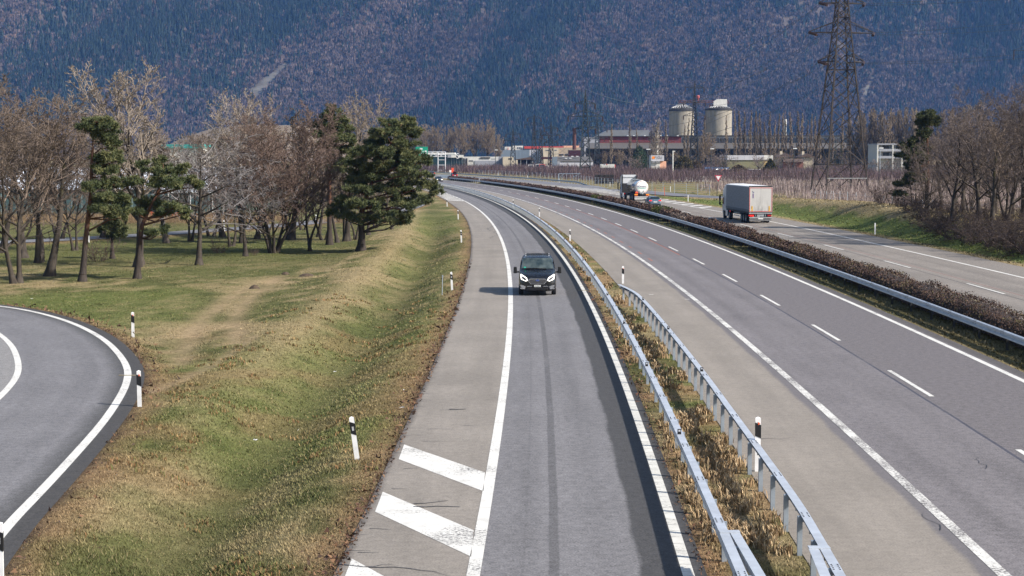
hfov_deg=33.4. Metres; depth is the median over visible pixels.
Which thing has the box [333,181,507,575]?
slip lane shoulder
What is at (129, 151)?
bare tree
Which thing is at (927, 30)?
power line
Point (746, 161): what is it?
olive hall
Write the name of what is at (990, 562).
worn edge line
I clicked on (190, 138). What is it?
bare tree
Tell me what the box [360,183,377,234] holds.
bare tree
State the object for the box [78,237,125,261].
bare shrub
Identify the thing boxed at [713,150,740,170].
bare tree
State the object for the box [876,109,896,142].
poplar
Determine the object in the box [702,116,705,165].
poplar
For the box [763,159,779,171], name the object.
conifer shrub
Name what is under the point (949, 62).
power line
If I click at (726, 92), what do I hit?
power line
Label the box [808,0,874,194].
pylon
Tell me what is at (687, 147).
poplar
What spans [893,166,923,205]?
bare tree
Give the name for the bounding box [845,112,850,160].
poplar
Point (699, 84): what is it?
power line
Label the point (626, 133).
grey roofed hall
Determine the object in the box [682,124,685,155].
poplar
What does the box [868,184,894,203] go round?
bare shrub
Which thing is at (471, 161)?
white hall
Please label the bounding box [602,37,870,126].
power line
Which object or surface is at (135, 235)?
access road
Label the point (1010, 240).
bare shrub
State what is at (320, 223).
bare tree
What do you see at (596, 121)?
pylon
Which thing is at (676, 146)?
cement works
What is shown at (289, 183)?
bare tree
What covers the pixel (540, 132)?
pylon
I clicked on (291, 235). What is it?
bare tree
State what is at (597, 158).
bare tree
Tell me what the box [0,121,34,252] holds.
bare tree
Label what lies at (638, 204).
hedge
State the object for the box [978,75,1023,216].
bare tree
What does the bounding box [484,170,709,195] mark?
wire fence
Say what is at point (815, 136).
poplar
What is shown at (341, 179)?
bare tree
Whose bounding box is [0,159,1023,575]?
ground
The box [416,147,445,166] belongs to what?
sign gantry
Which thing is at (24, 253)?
bare tree
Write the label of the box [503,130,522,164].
pylon
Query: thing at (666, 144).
poplar
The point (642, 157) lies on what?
conifer shrub
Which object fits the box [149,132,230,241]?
bare tree
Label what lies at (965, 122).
poplar
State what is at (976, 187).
bare tree
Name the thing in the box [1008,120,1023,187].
bare tree
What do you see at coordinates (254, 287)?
molehill
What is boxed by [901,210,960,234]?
bare shrub
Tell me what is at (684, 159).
conifer shrub
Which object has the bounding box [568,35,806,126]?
power line
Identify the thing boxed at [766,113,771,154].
poplar
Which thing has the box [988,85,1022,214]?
bare tree
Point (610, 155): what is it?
poplar
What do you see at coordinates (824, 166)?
bare tree
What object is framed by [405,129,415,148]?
bare tree
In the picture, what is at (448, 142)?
bare tree
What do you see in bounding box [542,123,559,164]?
pylon
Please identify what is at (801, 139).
poplar
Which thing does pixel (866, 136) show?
poplar
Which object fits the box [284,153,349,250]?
bare tree
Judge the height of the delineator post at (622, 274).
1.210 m
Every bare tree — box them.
[0,72,104,283]
[0,77,69,262]
[0,119,54,257]
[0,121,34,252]
[17,143,118,250]
[19,121,98,238]
[23,109,102,276]
[56,56,186,266]
[70,130,88,166]
[81,134,141,238]
[81,143,151,237]
[125,137,183,242]
[126,106,280,264]
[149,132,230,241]
[151,129,167,152]
[177,140,235,235]
[181,149,301,255]
[183,131,203,143]
[188,131,229,236]
[198,148,244,246]
[199,87,286,242]
[202,99,347,252]
[216,129,230,157]
[240,144,288,238]
[268,126,286,161]
[272,108,320,239]
[273,161,292,238]
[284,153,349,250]
[290,153,323,229]
[300,157,341,239]
[304,90,399,241]
[310,164,340,236]
[314,168,347,242]
[331,167,363,238]
[338,178,371,239]
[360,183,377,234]
[369,180,389,227]
[381,173,405,229]
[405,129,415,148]
[413,121,433,165]
[422,122,443,152]
[441,126,456,152]
[452,119,472,154]
[463,119,483,156]
[480,120,496,156]
[491,131,503,156]
[582,149,609,165]
[602,148,634,164]
[602,151,607,163]
[614,150,624,165]
[623,155,643,168]
[648,118,664,158]
[652,150,675,161]
[669,151,678,161]
[693,138,704,161]
[698,130,716,164]
[706,155,724,166]
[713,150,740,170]
[752,153,771,169]
[764,151,787,166]
[783,156,801,168]
[799,156,821,168]
[816,156,833,170]
[835,148,854,163]
[835,156,859,173]
[859,161,876,170]
[873,158,893,172]
[885,158,903,171]
[893,129,953,216]
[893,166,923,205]
[924,120,958,208]
[929,108,998,211]
[930,107,983,218]
[931,98,1014,219]
[934,104,990,210]
[951,84,1022,213]
[951,95,1023,220]
[960,120,1023,228]
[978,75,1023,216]
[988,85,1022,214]
[995,108,1023,199]
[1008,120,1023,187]
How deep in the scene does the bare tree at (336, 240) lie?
147.78 m
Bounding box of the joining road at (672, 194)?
[607,189,722,197]
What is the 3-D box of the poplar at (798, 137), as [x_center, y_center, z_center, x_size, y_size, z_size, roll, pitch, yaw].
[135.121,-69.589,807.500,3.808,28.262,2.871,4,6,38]
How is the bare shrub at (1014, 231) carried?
on the ground at (438, 209)
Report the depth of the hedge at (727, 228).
151.70 m
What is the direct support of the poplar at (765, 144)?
on the ground at (438, 209)
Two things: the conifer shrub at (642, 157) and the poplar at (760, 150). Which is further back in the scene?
the poplar at (760, 150)
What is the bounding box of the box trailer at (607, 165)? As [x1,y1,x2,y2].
[600,164,615,169]
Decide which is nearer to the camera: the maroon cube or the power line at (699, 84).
the power line at (699, 84)
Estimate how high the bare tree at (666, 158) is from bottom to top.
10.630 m
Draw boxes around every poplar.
[609,124,614,163]
[627,119,632,163]
[636,128,638,162]
[663,121,667,164]
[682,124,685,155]
[686,118,689,157]
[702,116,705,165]
[724,116,729,154]
[733,112,736,154]
[737,111,741,154]
[740,112,746,154]
[747,111,752,154]
[752,111,756,154]
[756,119,758,154]
[757,113,763,154]
[763,122,767,154]
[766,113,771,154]
[772,120,776,160]
[776,114,779,152]
[780,113,784,152]
[783,116,787,152]
[788,112,793,155]
[794,111,799,157]
[797,113,804,154]
[805,120,808,152]
[809,114,814,154]
[812,116,817,156]
[817,120,821,160]
[830,119,834,162]
[838,112,844,161]
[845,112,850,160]
[845,116,862,163]
[858,110,874,164]
[865,108,886,143]
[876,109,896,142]
[894,107,910,142]
[901,109,919,139]
[928,114,942,163]
[940,106,955,156]
[954,105,975,160]
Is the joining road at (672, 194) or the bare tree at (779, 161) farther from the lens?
the bare tree at (779, 161)
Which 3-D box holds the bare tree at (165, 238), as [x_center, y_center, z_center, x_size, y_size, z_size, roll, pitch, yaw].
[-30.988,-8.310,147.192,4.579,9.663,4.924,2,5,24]
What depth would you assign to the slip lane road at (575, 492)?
41.82 m
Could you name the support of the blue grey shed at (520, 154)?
on the ground at (438, 209)
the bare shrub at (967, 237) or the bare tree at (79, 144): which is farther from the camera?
the bare tree at (79, 144)
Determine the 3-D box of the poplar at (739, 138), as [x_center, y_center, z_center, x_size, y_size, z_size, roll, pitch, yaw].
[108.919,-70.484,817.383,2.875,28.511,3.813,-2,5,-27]
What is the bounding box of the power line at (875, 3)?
[819,0,934,4]
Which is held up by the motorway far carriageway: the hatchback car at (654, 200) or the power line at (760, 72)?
the hatchback car at (654, 200)
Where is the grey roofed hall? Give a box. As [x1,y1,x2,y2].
[582,130,648,156]
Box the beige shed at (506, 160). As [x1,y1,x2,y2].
[503,157,517,166]
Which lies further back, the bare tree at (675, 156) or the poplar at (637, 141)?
the poplar at (637, 141)
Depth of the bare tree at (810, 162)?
597.99 m
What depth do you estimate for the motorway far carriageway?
123.51 m
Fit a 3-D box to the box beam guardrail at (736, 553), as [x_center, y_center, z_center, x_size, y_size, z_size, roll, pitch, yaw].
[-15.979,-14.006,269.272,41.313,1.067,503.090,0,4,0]
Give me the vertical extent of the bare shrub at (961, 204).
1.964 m
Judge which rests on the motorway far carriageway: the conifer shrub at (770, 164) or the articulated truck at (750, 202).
the articulated truck at (750, 202)
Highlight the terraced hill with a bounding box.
[125,125,371,161]
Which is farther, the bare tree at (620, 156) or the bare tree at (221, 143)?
the bare tree at (620, 156)
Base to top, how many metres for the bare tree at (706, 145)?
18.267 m
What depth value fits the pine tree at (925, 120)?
166.39 m
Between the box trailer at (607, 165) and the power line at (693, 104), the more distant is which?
the box trailer at (607, 165)
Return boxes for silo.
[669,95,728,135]
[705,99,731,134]
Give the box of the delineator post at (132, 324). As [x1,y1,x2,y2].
[131,312,134,336]
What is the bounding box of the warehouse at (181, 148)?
[150,144,241,165]
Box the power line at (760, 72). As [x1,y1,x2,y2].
[694,37,821,88]
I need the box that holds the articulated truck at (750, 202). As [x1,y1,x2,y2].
[719,184,772,222]
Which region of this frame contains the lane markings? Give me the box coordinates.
[345,174,1023,575]
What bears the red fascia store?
on the ground at (438, 209)
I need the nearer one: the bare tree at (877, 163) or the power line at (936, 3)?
the power line at (936, 3)
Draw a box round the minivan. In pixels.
[513,253,560,293]
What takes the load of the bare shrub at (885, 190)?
on the ground at (438, 209)
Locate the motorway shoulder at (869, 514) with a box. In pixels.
[319,172,997,575]
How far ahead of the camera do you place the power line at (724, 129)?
389.24 m
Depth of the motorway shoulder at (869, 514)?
42.10 m
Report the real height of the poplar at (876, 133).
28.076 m
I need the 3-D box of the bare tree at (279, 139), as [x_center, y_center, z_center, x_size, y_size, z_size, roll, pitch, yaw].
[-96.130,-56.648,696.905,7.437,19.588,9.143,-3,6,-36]
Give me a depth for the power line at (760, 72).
388.15 m
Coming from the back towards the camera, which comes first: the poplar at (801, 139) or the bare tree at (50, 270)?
the poplar at (801, 139)
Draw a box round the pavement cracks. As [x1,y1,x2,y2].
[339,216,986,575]
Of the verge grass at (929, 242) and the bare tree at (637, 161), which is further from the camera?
the bare tree at (637, 161)
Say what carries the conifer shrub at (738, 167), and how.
on the ground at (438, 209)
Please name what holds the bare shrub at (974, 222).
on the ground at (438, 209)
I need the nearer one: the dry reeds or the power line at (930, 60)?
the dry reeds
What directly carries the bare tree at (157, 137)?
on the ground at (438, 209)
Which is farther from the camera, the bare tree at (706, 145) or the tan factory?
the tan factory
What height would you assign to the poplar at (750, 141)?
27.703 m
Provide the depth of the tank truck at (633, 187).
276.88 m
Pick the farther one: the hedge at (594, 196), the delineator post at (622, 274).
the hedge at (594, 196)
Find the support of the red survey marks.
on the motorway near carriageway
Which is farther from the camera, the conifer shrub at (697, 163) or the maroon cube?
the maroon cube
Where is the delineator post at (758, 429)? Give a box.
[755,417,760,471]
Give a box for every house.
[773,151,803,168]
[796,151,813,168]
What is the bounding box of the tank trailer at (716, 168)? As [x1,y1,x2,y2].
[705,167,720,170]
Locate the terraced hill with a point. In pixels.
(280, 127)
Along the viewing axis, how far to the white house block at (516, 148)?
1056.53 m
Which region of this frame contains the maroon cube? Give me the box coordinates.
[568,150,579,156]
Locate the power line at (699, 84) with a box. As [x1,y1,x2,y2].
[577,5,817,112]
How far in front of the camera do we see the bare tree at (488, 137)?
869.07 m
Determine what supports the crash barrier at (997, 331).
on the ground at (438, 209)
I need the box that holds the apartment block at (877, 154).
[868,143,917,171]
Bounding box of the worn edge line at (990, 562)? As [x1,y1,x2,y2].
[456,185,1011,575]
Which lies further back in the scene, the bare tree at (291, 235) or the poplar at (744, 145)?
the poplar at (744, 145)
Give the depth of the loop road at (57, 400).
50.76 m
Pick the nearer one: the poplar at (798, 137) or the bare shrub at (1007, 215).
the bare shrub at (1007, 215)
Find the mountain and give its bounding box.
[0,0,1023,158]
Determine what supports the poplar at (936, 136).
on the ground at (438, 209)
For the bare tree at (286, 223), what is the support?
on the ground at (438, 209)
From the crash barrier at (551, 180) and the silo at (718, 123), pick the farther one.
the silo at (718, 123)
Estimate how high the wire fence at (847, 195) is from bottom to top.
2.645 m
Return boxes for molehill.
[249,285,259,288]
[299,273,313,276]
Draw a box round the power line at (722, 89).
[597,8,860,112]
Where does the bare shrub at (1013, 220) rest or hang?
on the ground at (438, 209)
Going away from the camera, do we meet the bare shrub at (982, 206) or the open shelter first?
the bare shrub at (982, 206)
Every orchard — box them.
[419,162,1018,183]
[692,176,1020,213]
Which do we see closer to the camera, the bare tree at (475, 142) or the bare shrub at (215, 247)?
the bare shrub at (215, 247)
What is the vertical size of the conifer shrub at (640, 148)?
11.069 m
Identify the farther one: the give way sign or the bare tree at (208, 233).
the give way sign
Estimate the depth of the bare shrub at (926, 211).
145.67 m
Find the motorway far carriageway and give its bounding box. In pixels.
[422,175,1023,318]
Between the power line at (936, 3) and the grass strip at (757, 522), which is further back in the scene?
the power line at (936, 3)
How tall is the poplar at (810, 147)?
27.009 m
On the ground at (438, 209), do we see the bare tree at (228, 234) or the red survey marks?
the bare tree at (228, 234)
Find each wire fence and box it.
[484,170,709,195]
[811,191,974,207]
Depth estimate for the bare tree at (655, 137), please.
687.01 m
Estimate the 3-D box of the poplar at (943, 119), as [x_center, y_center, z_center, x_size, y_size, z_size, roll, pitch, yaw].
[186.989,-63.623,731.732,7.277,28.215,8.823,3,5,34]
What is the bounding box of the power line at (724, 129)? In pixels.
[603,65,861,142]
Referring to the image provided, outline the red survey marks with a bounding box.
[514,193,679,260]
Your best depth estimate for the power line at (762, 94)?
397.60 m
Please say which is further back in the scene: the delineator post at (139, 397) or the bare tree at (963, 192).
the bare tree at (963, 192)
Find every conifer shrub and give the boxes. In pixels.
[631,145,646,167]
[634,152,648,168]
[673,155,693,171]
[692,160,701,170]
[731,164,746,171]
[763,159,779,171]
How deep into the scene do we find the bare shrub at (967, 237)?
133.76 m
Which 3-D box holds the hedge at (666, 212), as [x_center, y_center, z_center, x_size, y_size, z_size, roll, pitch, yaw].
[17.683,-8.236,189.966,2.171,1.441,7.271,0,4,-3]
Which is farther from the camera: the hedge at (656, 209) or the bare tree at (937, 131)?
the hedge at (656, 209)
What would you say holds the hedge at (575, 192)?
on the ground at (438, 209)
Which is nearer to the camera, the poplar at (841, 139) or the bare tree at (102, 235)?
the bare tree at (102, 235)
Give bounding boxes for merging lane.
[392,172,661,198]
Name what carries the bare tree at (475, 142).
on the ground at (438, 209)
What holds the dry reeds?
on the ground at (438, 209)
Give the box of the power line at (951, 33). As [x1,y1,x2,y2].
[905,29,1023,34]
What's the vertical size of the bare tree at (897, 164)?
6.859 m
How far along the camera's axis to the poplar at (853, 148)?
743.92 m
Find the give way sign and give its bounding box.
[715,175,721,190]
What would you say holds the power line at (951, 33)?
attached to the pylon at (846, 70)
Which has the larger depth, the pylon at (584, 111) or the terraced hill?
the terraced hill
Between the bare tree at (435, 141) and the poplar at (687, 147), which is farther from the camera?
the bare tree at (435, 141)
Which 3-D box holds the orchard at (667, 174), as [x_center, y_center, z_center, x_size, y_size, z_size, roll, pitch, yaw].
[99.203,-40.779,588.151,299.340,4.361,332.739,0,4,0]
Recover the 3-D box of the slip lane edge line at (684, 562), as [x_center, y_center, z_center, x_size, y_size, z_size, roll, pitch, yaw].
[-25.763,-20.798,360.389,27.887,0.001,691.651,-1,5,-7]
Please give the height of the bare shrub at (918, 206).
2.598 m
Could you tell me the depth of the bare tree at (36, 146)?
100.41 m
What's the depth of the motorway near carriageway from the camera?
57.48 m
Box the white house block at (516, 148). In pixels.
[505,146,522,149]
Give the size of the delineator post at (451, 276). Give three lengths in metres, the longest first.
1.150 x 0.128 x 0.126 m
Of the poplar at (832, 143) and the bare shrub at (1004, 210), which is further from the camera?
the poplar at (832, 143)
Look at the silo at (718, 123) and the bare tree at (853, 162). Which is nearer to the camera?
the bare tree at (853, 162)
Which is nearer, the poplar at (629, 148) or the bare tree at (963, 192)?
the bare tree at (963, 192)
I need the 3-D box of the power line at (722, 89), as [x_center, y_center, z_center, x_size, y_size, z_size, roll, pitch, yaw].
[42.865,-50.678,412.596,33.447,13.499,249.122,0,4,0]
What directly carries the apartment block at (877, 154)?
on the ground at (438, 209)
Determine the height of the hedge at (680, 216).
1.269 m
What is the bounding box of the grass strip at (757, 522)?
[538,221,809,575]
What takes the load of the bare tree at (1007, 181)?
on the ground at (438, 209)
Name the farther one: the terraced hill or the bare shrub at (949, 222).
the terraced hill
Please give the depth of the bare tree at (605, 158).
737.30 m
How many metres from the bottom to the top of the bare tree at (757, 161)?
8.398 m
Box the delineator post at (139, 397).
[136,370,141,406]
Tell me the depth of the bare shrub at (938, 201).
169.85 m
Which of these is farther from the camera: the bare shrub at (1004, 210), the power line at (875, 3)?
the power line at (875, 3)
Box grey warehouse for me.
[552,156,592,166]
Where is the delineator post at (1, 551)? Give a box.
[0,522,3,575]
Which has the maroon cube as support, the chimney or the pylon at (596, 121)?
the chimney
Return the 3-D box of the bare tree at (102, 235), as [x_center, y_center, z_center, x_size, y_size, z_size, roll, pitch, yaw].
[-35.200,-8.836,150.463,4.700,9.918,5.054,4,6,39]
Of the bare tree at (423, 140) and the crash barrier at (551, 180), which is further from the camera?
the bare tree at (423, 140)
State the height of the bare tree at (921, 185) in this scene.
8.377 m
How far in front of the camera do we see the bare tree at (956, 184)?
149.26 m
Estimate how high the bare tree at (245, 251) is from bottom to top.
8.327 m
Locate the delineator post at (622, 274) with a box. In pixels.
[622,266,623,282]
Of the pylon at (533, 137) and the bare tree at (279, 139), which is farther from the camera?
the pylon at (533, 137)
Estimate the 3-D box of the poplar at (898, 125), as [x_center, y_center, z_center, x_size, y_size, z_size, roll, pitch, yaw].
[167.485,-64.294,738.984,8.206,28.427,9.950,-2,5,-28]
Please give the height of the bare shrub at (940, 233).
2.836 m
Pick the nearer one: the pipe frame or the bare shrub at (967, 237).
the bare shrub at (967, 237)
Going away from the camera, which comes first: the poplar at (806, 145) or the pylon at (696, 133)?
the pylon at (696, 133)
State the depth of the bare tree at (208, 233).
158.86 m
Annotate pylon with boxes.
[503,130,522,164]
[524,115,543,164]
[533,128,548,163]
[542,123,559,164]
[567,89,602,170]
[587,115,607,163]
[683,81,705,167]
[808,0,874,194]
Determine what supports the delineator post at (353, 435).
on the ground at (438, 209)
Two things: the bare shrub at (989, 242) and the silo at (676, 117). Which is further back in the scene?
the silo at (676, 117)
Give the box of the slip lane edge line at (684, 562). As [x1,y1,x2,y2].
[446,187,694,575]
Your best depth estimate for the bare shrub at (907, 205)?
167.38 m
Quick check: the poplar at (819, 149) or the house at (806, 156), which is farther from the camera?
the poplar at (819, 149)
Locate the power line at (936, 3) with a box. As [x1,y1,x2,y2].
[865,0,993,5]
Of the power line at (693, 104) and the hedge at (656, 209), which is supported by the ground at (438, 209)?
the hedge at (656, 209)
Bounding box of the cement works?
[586,135,910,166]
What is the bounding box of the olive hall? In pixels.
[720,155,772,168]
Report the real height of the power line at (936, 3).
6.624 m
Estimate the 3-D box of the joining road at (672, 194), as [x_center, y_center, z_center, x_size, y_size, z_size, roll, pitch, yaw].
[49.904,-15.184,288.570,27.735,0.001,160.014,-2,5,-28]
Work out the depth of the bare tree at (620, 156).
732.39 m
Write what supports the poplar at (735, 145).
on the ground at (438, 209)
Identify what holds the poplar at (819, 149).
on the ground at (438, 209)
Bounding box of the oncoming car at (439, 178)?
[435,176,442,181]
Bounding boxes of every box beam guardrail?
[433,181,765,575]
[617,284,845,575]
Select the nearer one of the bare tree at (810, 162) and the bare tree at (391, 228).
the bare tree at (391, 228)
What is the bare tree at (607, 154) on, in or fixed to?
on the ground at (438, 209)
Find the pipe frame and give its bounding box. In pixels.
[558,173,579,179]
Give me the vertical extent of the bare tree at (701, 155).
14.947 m
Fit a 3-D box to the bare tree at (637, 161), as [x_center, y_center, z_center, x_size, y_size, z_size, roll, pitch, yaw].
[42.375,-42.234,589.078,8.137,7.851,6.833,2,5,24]
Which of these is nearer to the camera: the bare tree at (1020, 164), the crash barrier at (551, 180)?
the bare tree at (1020, 164)
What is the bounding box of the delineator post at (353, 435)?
[349,416,358,459]
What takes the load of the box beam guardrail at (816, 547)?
on the motorway shoulder at (869, 514)
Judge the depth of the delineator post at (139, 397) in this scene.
49.91 m
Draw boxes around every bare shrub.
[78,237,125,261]
[208,240,236,252]
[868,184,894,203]
[877,176,903,204]
[885,188,913,206]
[894,198,928,213]
[900,195,944,220]
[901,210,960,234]
[913,211,975,241]
[914,200,966,233]
[929,193,947,209]
[932,205,994,242]
[934,202,957,213]
[942,196,972,214]
[943,218,1007,244]
[964,211,1015,246]
[969,200,990,214]
[971,214,1023,253]
[977,207,1015,225]
[983,211,1023,251]
[984,218,1023,257]
[995,205,1018,218]
[1000,211,1023,227]
[1009,219,1023,251]
[1011,204,1023,219]
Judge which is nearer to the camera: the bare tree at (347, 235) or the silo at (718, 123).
the bare tree at (347, 235)
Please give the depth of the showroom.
777.84 m
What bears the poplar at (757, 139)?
on the ground at (438, 209)
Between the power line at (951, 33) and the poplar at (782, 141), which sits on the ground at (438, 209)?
the poplar at (782, 141)
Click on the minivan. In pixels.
(536, 272)
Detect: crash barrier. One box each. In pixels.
[429,171,589,185]
[449,177,1023,350]
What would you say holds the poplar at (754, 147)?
on the ground at (438, 209)
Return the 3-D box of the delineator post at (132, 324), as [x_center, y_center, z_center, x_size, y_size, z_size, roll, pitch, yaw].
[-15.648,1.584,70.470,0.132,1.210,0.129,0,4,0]
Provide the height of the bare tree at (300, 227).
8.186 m
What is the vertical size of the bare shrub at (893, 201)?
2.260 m
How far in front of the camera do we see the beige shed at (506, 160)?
787.85 m
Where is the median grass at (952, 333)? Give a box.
[557,196,1023,370]
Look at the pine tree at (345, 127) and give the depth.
143.51 m
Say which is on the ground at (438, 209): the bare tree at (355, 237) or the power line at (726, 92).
the bare tree at (355, 237)
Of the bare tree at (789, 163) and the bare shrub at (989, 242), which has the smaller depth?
the bare shrub at (989, 242)
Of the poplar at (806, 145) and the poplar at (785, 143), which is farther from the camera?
the poplar at (785, 143)
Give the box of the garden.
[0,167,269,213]
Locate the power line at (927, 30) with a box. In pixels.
[846,22,1023,33]
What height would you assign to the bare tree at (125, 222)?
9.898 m
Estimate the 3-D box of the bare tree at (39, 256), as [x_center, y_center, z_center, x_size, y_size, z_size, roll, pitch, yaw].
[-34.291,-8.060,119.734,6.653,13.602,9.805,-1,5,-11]
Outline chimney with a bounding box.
[572,128,575,149]
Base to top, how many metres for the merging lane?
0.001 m
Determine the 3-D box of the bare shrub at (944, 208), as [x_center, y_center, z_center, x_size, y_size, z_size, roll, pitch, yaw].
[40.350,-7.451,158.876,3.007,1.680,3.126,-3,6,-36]
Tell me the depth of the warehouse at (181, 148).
274.10 m
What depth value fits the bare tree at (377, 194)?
173.43 m
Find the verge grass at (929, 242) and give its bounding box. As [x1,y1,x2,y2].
[663,193,1023,265]
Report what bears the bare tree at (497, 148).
on the ground at (438, 209)
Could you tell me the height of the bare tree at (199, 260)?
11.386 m
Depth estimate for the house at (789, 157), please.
637.00 m
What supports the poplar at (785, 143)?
on the ground at (438, 209)
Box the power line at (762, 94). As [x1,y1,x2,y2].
[694,67,821,105]
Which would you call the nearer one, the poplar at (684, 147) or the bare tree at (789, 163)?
the bare tree at (789, 163)
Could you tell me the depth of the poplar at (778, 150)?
784.07 m
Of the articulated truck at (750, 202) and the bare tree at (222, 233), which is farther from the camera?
the articulated truck at (750, 202)
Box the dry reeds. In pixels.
[0,207,398,223]
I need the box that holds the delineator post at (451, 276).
[450,272,452,289]
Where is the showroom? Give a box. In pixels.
[428,153,463,170]
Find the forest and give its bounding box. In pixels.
[0,0,1023,157]
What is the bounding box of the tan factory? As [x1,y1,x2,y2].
[540,148,580,165]
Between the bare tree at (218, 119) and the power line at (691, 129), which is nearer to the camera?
the bare tree at (218, 119)
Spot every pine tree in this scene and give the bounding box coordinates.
[73,114,147,281]
[96,217,128,258]
[129,154,205,278]
[309,104,357,244]
[323,114,446,250]
[888,108,942,208]
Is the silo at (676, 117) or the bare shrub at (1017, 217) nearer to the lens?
the bare shrub at (1017, 217)
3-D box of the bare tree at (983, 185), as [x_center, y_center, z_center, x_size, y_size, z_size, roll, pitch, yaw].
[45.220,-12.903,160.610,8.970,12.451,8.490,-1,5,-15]
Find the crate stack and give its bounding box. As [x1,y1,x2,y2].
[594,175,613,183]
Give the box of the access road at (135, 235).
[0,197,424,242]
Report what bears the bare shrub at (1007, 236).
on the ground at (438, 209)
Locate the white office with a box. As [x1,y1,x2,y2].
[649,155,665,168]
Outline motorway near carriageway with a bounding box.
[347,173,1023,575]
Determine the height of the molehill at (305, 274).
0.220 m
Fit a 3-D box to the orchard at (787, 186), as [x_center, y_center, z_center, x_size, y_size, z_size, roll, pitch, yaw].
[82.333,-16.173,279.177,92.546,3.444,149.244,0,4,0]
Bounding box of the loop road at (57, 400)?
[0,304,144,568]
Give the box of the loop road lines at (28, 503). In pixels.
[0,306,130,536]
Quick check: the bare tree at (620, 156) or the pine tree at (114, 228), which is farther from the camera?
the bare tree at (620, 156)
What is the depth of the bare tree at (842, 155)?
791.64 m
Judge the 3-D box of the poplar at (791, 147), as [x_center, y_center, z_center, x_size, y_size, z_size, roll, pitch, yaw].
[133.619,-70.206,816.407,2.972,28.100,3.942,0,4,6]
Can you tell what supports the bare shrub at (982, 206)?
on the ground at (438, 209)
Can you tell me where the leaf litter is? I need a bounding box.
[1,260,732,575]
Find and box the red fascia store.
[524,146,578,163]
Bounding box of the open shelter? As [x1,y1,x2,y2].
[516,157,534,165]
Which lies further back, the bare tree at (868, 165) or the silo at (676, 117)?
the silo at (676, 117)
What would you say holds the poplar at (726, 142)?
on the ground at (438, 209)
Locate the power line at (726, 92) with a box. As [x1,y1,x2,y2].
[589,7,861,104]
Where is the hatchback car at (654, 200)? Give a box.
[644,196,660,205]
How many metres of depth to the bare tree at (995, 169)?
135.92 m
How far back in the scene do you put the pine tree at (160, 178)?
104.18 m
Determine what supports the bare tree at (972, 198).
on the ground at (438, 209)
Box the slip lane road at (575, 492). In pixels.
[404,181,706,575]
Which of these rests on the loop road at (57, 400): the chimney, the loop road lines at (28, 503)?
the loop road lines at (28, 503)
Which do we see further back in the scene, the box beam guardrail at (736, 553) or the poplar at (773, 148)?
the poplar at (773, 148)
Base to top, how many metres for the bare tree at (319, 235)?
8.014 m
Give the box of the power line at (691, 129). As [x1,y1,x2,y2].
[576,63,817,142]
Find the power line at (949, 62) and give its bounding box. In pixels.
[900,58,1023,63]
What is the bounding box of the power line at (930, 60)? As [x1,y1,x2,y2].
[818,54,1018,63]
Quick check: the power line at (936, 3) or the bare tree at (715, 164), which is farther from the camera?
the bare tree at (715, 164)
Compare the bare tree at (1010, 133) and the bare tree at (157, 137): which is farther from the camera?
the bare tree at (157, 137)
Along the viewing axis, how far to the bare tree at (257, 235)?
153.50 m
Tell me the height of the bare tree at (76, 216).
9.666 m
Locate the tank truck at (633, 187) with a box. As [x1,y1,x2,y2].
[617,175,648,200]
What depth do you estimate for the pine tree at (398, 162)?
130.72 m
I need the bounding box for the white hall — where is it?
[464,157,502,165]
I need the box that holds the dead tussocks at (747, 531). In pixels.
[565,238,792,556]
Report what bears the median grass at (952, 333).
on the ground at (438, 209)
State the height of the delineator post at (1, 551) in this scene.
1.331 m
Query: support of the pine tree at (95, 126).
on the ground at (438, 209)
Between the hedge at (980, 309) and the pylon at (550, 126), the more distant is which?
the pylon at (550, 126)
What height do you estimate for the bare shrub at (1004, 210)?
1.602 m
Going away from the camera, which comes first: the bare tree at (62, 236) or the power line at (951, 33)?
the bare tree at (62, 236)
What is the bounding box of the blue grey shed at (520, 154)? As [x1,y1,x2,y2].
[501,150,538,164]
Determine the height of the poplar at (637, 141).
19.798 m
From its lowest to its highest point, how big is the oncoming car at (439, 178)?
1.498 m
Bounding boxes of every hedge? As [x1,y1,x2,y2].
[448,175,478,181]
[480,178,598,200]
[591,194,601,201]
[596,195,655,215]
[650,205,671,217]
[657,207,681,220]
[668,212,694,225]
[684,216,759,244]
[745,232,1023,349]

